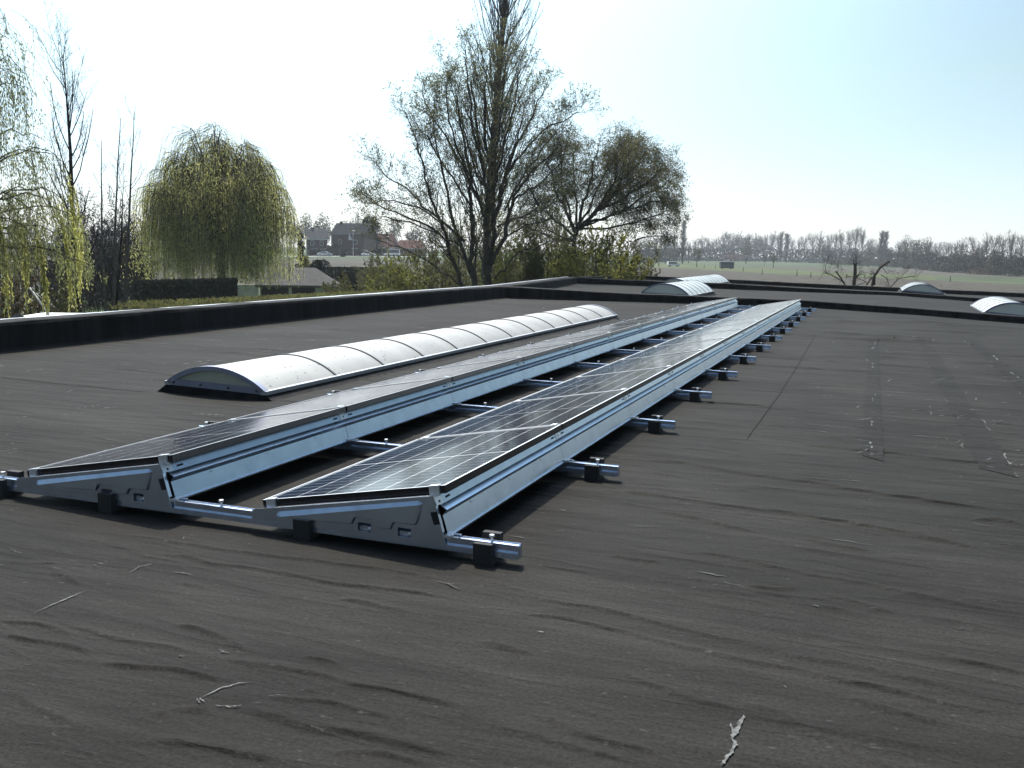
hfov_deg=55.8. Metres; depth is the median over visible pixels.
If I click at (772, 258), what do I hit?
leafy tree
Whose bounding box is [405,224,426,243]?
leafy tree
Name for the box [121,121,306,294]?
weeping willow
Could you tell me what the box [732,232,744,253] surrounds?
bare tree
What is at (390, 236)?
bungalow
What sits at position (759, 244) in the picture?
leafy tree
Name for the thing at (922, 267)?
dense bush
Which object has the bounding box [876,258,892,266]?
dense bush
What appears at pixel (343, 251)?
clipped shrub
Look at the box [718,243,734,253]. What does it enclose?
leafy tree
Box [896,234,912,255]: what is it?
bare tree
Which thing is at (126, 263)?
bare sapling
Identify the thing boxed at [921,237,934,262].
bare tree
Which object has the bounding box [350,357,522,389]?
solar panel
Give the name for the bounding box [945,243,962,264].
bare tree
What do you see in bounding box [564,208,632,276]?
leafy shrub
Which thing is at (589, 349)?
wind deflector
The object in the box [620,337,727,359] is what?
solar panel
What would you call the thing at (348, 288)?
leafy shrub
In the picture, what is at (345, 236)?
house
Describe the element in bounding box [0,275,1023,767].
flat roof building
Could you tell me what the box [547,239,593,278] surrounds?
leafy shrub
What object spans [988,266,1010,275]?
dense bush
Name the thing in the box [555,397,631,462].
wind deflector
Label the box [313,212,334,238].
leafy tree
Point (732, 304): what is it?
wind deflector
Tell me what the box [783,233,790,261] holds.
poplar tree
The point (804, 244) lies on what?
bare tree
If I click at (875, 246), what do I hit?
leafy tree
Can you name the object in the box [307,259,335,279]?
conifer
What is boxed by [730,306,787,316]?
solar panel
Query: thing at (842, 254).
leafy tree
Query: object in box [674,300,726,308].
solar panel
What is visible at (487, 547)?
mounting rail
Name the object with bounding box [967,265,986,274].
dense bush
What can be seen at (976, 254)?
leafy tree
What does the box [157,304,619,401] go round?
rooflight
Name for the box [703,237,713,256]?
bare tree
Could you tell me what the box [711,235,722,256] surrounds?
bare tree
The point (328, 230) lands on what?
leafy tree
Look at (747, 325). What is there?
solar panel
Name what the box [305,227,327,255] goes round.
house
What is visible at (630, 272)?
leafy shrub
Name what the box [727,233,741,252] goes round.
leafy tree
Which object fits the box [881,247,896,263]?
leafy tree
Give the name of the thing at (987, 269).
dense bush
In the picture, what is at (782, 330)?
mounting rail
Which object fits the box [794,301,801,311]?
wind deflector
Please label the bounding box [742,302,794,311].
solar panel
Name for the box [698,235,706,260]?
bare tree
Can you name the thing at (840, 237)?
bare tree
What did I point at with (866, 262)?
dense bush
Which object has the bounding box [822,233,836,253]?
bare tree
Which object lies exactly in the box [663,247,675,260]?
leafy tree
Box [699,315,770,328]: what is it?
solar panel
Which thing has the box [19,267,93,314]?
leafy bush
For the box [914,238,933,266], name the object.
leafy tree
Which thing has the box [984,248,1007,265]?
leafy tree
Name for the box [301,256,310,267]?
column shrub
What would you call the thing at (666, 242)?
leafy tree
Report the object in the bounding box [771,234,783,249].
bare tree
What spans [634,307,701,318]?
solar panel
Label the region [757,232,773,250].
bare tree
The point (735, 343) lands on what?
wind deflector
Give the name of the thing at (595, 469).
mounting rail
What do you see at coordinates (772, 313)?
solar panel
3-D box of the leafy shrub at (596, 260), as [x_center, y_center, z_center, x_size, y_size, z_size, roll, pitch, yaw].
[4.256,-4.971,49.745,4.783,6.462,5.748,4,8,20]
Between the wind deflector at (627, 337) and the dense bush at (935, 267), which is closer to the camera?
the wind deflector at (627, 337)
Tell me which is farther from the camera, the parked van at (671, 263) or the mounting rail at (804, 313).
the parked van at (671, 263)
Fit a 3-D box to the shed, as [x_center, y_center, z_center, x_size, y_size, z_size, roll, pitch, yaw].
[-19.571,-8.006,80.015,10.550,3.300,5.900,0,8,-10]
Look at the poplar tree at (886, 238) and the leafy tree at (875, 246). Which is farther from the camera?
the leafy tree at (875, 246)
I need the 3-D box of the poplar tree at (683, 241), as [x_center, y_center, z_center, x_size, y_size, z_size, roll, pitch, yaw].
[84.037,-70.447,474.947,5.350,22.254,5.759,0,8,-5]
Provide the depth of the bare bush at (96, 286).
63.98 m
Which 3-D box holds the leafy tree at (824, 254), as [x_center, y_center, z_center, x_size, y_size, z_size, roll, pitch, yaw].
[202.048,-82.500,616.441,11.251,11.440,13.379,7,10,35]
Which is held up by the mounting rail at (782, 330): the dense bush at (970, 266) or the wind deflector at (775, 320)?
the wind deflector at (775, 320)
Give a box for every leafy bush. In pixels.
[0,225,40,314]
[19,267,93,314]
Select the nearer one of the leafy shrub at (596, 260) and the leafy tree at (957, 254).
the leafy shrub at (596, 260)
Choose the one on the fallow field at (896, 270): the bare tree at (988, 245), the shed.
the bare tree at (988, 245)
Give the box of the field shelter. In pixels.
[719,261,733,268]
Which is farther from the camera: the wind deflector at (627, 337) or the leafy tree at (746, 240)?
the leafy tree at (746, 240)
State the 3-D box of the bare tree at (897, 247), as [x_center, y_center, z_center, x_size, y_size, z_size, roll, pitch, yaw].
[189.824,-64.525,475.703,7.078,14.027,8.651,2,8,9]
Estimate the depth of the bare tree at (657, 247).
474.24 m
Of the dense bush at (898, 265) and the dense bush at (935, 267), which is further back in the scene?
the dense bush at (898, 265)
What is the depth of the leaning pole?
22.67 m
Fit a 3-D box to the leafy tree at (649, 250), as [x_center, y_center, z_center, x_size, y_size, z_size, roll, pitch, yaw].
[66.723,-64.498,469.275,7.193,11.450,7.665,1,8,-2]
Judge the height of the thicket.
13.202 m
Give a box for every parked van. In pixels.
[384,249,399,255]
[667,261,679,266]
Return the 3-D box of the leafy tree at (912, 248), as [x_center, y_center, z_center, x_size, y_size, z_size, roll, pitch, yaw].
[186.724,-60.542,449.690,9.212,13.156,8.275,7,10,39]
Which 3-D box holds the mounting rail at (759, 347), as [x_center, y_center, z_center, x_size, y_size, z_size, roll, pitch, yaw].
[2.197,-0.602,13.943,2.985,0.126,0.140,4,8,20]
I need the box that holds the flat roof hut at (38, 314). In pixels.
[24,313,77,316]
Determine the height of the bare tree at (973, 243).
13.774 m
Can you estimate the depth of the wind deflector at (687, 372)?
9.54 m
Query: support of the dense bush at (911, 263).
on the fallow field at (896, 270)
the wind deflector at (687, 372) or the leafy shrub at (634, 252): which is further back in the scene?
the leafy shrub at (634, 252)
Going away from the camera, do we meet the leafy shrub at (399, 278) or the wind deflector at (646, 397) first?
the wind deflector at (646, 397)
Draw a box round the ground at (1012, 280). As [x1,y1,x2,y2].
[0,243,1023,295]
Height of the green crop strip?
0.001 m
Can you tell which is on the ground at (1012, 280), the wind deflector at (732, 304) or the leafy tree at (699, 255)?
the leafy tree at (699, 255)
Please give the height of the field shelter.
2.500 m
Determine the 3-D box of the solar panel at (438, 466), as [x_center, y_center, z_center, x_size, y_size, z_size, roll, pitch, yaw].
[-0.445,0.414,5.159,0.965,0.048,1.666,-7,4,22]
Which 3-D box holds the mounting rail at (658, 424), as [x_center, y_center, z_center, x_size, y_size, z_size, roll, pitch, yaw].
[-0.173,0.214,7.751,2.985,0.126,0.140,4,8,20]
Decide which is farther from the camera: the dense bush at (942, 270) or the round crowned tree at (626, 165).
the dense bush at (942, 270)
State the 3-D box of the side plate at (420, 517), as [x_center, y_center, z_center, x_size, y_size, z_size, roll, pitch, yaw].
[-0.753,0.563,4.376,1.003,0.212,0.034,4,8,20]
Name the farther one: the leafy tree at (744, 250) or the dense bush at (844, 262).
the dense bush at (844, 262)
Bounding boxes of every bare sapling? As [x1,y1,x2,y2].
[90,136,114,311]
[106,107,124,310]
[113,91,149,309]
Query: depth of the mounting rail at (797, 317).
19.70 m
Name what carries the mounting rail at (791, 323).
on the flat roof building
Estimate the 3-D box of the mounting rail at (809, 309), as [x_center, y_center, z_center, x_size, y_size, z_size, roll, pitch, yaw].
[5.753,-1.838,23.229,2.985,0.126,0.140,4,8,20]
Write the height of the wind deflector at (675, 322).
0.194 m
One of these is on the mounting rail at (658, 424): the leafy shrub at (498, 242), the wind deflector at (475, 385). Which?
the wind deflector at (475, 385)
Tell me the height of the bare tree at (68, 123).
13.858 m
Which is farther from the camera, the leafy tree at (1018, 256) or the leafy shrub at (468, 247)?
the leafy tree at (1018, 256)
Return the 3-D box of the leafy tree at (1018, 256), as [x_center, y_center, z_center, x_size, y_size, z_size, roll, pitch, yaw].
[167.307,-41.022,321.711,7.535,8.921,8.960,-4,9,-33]
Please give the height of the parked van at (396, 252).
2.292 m
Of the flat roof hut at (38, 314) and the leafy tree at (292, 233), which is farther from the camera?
the leafy tree at (292, 233)
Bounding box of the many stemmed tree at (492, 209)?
[333,2,611,286]
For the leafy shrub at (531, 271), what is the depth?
49.27 m
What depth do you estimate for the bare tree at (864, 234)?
593.02 m
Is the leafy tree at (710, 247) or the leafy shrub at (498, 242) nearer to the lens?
the leafy shrub at (498, 242)
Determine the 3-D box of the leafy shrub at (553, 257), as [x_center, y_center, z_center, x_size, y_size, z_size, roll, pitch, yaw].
[2.260,-6.581,61.579,5.798,6.347,5.895,0,8,-6]
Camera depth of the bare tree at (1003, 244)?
327.36 m
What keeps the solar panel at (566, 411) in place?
on the mounting rail at (595, 469)
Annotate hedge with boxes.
[108,289,407,309]
[132,277,238,309]
[308,249,362,255]
[323,266,407,291]
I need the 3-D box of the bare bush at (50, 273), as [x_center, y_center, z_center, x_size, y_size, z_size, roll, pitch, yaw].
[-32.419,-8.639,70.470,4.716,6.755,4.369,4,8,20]
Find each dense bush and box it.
[830,258,841,264]
[839,255,853,264]
[851,257,862,265]
[860,252,871,265]
[870,259,878,265]
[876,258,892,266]
[890,259,905,267]
[900,260,915,268]
[913,264,928,269]
[928,263,942,270]
[938,266,947,271]
[944,263,960,272]
[959,263,974,273]
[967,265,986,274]
[979,264,1001,274]
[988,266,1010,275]
[1006,265,1023,276]
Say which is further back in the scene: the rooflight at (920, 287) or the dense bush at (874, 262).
the dense bush at (874, 262)
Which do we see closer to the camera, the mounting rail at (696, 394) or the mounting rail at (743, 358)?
the mounting rail at (696, 394)
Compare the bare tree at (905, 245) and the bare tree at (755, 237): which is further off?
the bare tree at (755, 237)
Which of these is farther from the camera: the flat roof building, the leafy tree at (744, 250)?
the leafy tree at (744, 250)
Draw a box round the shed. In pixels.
[237,267,339,301]
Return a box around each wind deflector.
[159,414,348,501]
[339,383,453,441]
[432,434,563,538]
[447,362,524,404]
[519,347,574,379]
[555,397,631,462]
[570,336,613,362]
[609,327,642,349]
[624,373,675,418]
[639,320,665,338]
[663,314,686,330]
[669,355,705,390]
[683,310,702,323]
[700,305,715,318]
[701,342,728,370]
[714,302,727,313]
[725,332,746,355]
[726,299,737,309]
[743,325,760,343]
[757,318,771,334]
[769,313,780,327]
[778,309,788,321]
[787,305,795,316]
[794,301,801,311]
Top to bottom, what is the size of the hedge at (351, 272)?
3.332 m
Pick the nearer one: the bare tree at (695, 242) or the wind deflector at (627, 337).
the wind deflector at (627, 337)
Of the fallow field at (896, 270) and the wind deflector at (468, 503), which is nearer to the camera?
the wind deflector at (468, 503)
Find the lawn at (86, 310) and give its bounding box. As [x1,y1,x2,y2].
[0,296,259,316]
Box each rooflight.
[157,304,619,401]
[641,280,715,295]
[665,274,729,282]
[898,282,944,294]
[966,296,1023,315]
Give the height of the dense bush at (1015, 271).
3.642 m
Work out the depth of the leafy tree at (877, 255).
556.30 m
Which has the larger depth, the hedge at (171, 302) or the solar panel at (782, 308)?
the hedge at (171, 302)
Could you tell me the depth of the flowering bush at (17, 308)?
29.28 m
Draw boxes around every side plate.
[16,464,171,507]
[252,495,445,544]
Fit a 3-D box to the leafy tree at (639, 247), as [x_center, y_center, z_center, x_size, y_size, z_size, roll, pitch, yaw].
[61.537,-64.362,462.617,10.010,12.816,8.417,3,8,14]
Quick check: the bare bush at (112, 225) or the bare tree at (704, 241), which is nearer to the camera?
the bare bush at (112, 225)
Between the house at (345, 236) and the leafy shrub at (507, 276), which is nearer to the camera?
the leafy shrub at (507, 276)
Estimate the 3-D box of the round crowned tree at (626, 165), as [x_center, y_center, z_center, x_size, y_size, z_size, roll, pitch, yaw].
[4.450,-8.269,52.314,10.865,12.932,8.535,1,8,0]
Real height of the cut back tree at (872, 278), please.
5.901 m
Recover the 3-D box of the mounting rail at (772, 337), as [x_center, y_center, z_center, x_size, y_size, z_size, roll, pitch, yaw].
[2.790,-0.806,15.491,2.985,0.126,0.140,4,8,20]
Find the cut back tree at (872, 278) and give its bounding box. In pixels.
[821,253,923,286]
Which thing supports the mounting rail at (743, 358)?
on the flat roof building
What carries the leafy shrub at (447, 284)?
on the ground at (1012, 280)
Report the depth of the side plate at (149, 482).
4.82 m
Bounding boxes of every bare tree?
[30,1,102,312]
[86,135,158,310]
[652,235,664,262]
[669,230,681,260]
[685,241,693,262]
[691,238,701,260]
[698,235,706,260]
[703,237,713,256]
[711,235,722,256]
[717,232,730,249]
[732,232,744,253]
[751,233,763,257]
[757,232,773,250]
[766,230,776,248]
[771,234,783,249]
[789,238,796,255]
[793,237,803,256]
[800,236,809,262]
[805,232,817,262]
[815,230,825,262]
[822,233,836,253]
[826,232,839,256]
[835,229,848,252]
[842,229,858,259]
[846,225,864,254]
[858,227,871,251]
[864,238,873,257]
[891,241,904,266]
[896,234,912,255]
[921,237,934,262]
[928,241,947,257]
[939,240,952,262]
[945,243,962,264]
[955,236,969,266]
[965,236,979,264]
[973,243,987,265]
[981,234,993,264]
[986,235,1001,266]
[993,234,1008,269]
[1003,230,1022,271]
[1010,234,1023,262]
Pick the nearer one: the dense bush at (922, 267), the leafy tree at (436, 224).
the dense bush at (922, 267)
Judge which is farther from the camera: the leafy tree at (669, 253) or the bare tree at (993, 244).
the leafy tree at (669, 253)
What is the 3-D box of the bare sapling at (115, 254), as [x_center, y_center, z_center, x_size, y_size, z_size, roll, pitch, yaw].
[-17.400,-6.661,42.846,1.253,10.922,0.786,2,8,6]
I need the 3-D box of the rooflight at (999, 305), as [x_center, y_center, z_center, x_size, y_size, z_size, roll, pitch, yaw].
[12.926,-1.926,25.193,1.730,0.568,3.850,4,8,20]
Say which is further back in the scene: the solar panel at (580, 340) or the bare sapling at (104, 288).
the bare sapling at (104, 288)
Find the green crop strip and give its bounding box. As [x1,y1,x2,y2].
[607,262,1006,283]
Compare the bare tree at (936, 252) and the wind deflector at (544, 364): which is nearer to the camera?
the wind deflector at (544, 364)
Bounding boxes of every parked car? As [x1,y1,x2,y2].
[317,251,332,255]
[361,251,375,255]
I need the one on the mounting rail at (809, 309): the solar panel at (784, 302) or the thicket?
the solar panel at (784, 302)
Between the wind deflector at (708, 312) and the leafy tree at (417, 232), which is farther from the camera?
the leafy tree at (417, 232)
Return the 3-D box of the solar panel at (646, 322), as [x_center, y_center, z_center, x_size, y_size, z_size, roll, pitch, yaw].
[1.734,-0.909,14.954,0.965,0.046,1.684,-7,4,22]
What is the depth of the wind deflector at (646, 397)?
7.98 m
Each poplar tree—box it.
[440,0,542,285]
[678,219,686,262]
[776,231,784,261]
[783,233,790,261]
[875,231,885,262]
[880,231,889,257]
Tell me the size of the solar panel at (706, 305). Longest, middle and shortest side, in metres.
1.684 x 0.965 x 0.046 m
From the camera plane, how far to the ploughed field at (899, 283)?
199.50 m
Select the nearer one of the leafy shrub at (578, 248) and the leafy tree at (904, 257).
the leafy shrub at (578, 248)
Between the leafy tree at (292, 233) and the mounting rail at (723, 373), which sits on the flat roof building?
the mounting rail at (723, 373)
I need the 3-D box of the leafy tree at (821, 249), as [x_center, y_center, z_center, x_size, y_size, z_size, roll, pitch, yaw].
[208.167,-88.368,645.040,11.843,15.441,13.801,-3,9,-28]
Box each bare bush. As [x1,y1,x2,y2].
[0,213,70,305]
[30,223,99,308]
[60,186,112,306]
[64,229,139,312]
[86,182,151,302]
[111,219,161,309]
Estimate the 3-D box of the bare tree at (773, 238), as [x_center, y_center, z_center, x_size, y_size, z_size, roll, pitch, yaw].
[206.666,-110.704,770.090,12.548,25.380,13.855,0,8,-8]
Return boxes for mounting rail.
[0,470,521,566]
[199,421,619,481]
[327,390,675,433]
[415,369,711,401]
[479,354,737,379]
[527,342,755,363]
[565,333,770,351]
[596,326,781,341]
[621,320,791,333]
[644,315,798,326]
[660,310,805,320]
[676,306,811,315]
[689,303,815,311]
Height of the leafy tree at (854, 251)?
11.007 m
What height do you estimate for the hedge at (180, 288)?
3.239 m
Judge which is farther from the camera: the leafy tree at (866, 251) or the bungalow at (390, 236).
the leafy tree at (866, 251)
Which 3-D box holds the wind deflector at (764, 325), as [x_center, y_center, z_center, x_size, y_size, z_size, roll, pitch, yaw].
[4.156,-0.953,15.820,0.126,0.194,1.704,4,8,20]
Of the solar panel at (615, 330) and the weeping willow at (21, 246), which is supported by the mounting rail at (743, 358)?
the solar panel at (615, 330)
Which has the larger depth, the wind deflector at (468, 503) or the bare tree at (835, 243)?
the bare tree at (835, 243)
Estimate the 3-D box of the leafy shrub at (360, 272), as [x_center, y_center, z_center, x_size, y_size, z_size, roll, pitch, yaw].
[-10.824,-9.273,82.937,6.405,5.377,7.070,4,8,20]
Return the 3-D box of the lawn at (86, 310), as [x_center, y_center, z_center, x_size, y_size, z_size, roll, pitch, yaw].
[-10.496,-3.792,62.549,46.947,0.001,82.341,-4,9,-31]
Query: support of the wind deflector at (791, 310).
attached to the mounting rail at (797, 317)
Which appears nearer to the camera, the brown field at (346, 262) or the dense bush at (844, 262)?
the brown field at (346, 262)
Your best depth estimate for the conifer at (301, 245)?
135.33 m
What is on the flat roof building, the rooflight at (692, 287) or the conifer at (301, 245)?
the rooflight at (692, 287)
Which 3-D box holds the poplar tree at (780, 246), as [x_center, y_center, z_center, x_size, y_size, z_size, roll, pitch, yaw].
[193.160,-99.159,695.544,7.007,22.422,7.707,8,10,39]
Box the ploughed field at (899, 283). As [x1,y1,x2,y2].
[625,267,1023,292]
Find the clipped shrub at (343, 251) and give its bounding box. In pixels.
[340,248,346,256]
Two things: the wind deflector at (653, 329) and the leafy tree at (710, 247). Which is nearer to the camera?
the wind deflector at (653, 329)
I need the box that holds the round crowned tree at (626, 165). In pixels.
[497,117,694,276]
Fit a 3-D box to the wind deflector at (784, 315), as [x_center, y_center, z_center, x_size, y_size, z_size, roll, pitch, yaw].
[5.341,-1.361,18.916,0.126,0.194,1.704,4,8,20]
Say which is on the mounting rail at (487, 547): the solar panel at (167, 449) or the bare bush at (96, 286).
the solar panel at (167, 449)
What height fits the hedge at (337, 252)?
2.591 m
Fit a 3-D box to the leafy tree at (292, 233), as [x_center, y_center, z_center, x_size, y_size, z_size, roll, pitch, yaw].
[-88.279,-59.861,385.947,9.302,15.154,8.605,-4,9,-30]
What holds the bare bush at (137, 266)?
on the lawn at (86, 310)
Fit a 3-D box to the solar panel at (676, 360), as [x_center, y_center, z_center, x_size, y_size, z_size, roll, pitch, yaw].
[1.330,-0.202,9.796,0.965,0.046,1.684,-7,4,22]
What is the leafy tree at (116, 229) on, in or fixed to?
on the ground at (1012, 280)
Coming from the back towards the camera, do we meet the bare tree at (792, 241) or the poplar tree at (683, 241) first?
the bare tree at (792, 241)
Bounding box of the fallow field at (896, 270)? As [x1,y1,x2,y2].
[685,262,1023,277]
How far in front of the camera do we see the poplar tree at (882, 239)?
555.07 m
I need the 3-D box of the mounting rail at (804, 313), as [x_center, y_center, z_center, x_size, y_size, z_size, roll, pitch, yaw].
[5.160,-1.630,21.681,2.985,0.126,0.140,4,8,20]
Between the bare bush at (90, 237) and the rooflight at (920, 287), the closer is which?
the rooflight at (920, 287)
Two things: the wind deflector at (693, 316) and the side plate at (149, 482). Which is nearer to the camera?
the side plate at (149, 482)
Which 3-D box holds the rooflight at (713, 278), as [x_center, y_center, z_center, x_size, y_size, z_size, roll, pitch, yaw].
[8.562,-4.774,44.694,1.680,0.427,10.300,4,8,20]
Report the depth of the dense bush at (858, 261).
511.77 m
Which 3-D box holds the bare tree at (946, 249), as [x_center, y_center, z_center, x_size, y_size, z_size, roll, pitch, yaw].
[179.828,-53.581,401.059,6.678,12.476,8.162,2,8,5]
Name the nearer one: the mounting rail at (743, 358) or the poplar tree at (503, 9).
the mounting rail at (743, 358)
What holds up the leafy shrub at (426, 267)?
on the ground at (1012, 280)
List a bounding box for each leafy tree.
[104,221,134,239]
[282,219,301,252]
[300,213,315,242]
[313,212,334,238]
[320,224,332,244]
[385,217,402,241]
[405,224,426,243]
[427,221,444,251]
[632,236,648,258]
[642,240,655,259]
[660,230,673,262]
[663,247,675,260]
[672,242,682,261]
[691,246,702,266]
[703,242,717,255]
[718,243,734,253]
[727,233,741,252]
[739,236,751,250]
[741,242,751,263]
[750,237,767,259]
[769,252,777,266]
[815,241,830,260]
[822,246,836,263]
[829,246,848,260]
[844,246,862,259]
[862,243,877,258]
[868,241,879,257]
[874,245,886,259]
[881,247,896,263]
[897,246,914,261]
[902,240,921,266]
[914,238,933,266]
[946,247,966,265]
[962,248,984,267]
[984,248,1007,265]
[1000,247,1023,267]
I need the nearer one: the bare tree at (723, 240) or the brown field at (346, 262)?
the brown field at (346, 262)
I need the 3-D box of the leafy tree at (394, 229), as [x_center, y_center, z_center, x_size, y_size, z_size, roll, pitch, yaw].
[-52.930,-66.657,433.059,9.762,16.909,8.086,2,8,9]
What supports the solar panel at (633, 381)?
on the mounting rail at (696, 394)
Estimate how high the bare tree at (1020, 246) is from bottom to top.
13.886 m
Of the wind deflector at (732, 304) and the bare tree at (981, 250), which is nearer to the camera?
the wind deflector at (732, 304)
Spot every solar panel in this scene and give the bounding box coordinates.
[27,406,345,476]
[227,377,451,420]
[262,424,561,507]
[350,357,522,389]
[419,389,629,438]
[438,343,573,367]
[498,332,611,352]
[513,366,673,401]
[546,324,641,340]
[577,349,704,376]
[582,317,665,331]
[610,312,685,324]
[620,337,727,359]
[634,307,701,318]
[653,328,745,346]
[654,303,715,313]
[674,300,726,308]
[679,321,759,336]
[686,297,737,305]
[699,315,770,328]
[717,310,780,321]
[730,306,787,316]
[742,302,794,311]
[753,299,800,307]
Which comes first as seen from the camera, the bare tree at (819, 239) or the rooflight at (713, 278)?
the rooflight at (713, 278)
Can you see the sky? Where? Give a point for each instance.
(798, 118)
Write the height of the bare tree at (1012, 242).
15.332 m
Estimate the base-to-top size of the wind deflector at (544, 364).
0.194 m
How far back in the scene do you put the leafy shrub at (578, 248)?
85.12 m
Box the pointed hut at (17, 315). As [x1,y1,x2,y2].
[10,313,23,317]
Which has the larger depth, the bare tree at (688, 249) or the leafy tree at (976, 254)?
the bare tree at (688, 249)
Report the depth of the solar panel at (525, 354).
10.24 m
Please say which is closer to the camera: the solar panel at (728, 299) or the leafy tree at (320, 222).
the solar panel at (728, 299)
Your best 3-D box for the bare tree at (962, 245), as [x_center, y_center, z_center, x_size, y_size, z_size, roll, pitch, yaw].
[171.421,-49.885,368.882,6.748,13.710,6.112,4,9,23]
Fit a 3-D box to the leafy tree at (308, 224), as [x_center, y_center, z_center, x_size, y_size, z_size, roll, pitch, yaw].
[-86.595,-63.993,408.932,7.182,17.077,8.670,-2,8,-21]
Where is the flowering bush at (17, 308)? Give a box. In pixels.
[0,259,80,318]
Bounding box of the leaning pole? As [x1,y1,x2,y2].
[12,287,57,314]
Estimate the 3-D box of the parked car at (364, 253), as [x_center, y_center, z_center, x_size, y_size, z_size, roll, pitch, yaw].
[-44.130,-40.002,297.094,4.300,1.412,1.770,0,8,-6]
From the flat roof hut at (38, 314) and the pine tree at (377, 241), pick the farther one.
the pine tree at (377, 241)
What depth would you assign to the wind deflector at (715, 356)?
11.10 m
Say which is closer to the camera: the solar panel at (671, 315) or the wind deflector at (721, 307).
the solar panel at (671, 315)
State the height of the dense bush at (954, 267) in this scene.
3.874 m
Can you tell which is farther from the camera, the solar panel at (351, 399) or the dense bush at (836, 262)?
the dense bush at (836, 262)
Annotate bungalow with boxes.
[377,232,400,255]
[398,240,425,255]
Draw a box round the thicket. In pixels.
[634,246,1023,273]
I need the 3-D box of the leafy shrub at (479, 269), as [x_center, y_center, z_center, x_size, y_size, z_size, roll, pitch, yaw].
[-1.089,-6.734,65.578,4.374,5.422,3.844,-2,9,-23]
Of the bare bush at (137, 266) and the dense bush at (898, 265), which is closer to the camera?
the bare bush at (137, 266)
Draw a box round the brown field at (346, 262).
[33,255,463,286]
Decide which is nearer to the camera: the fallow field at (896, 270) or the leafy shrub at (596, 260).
the leafy shrub at (596, 260)
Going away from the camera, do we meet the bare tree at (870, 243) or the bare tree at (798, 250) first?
the bare tree at (870, 243)
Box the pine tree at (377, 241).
[362,215,383,253]
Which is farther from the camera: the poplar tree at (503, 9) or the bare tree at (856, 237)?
the bare tree at (856, 237)
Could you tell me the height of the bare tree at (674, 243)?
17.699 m
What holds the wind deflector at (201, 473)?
attached to the mounting rail at (487, 547)
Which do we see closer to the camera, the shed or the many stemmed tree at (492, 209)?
the many stemmed tree at (492, 209)
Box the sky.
[0,0,1023,260]
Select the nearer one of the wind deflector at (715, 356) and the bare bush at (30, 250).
the wind deflector at (715, 356)
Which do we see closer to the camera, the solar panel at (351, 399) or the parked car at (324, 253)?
the solar panel at (351, 399)
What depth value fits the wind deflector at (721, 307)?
20.96 m
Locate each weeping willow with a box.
[0,9,107,318]
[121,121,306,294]
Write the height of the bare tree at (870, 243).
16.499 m
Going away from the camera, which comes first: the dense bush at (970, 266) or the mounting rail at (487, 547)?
the mounting rail at (487, 547)
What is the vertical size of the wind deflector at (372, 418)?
0.194 m
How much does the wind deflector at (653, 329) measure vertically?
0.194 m
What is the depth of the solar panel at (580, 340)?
11.81 m
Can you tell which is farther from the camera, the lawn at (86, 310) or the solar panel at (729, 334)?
the lawn at (86, 310)
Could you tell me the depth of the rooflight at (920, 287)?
36.88 m
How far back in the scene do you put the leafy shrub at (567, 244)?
65.01 m
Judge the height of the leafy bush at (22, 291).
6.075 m
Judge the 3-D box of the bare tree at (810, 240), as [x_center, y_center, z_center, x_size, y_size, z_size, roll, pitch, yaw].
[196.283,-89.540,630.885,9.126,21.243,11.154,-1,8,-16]
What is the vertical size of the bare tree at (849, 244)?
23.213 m
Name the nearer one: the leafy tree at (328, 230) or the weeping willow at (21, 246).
the weeping willow at (21, 246)
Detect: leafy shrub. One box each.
[321,266,397,294]
[353,245,428,289]
[363,247,439,291]
[394,242,480,289]
[408,257,468,290]
[417,218,483,286]
[465,245,521,286]
[466,203,543,269]
[477,234,548,285]
[505,193,596,270]
[508,231,590,278]
[510,227,561,281]
[541,220,610,275]
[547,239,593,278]
[550,224,629,278]
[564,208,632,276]
[594,224,660,275]
[598,233,655,279]
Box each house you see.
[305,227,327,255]
[330,221,376,255]
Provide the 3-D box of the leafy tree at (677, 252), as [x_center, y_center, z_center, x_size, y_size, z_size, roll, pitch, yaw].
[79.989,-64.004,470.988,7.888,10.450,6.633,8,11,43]
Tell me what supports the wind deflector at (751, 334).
on the mounting rail at (759, 347)
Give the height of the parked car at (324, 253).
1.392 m
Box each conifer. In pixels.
[293,233,306,267]
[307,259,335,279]
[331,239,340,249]

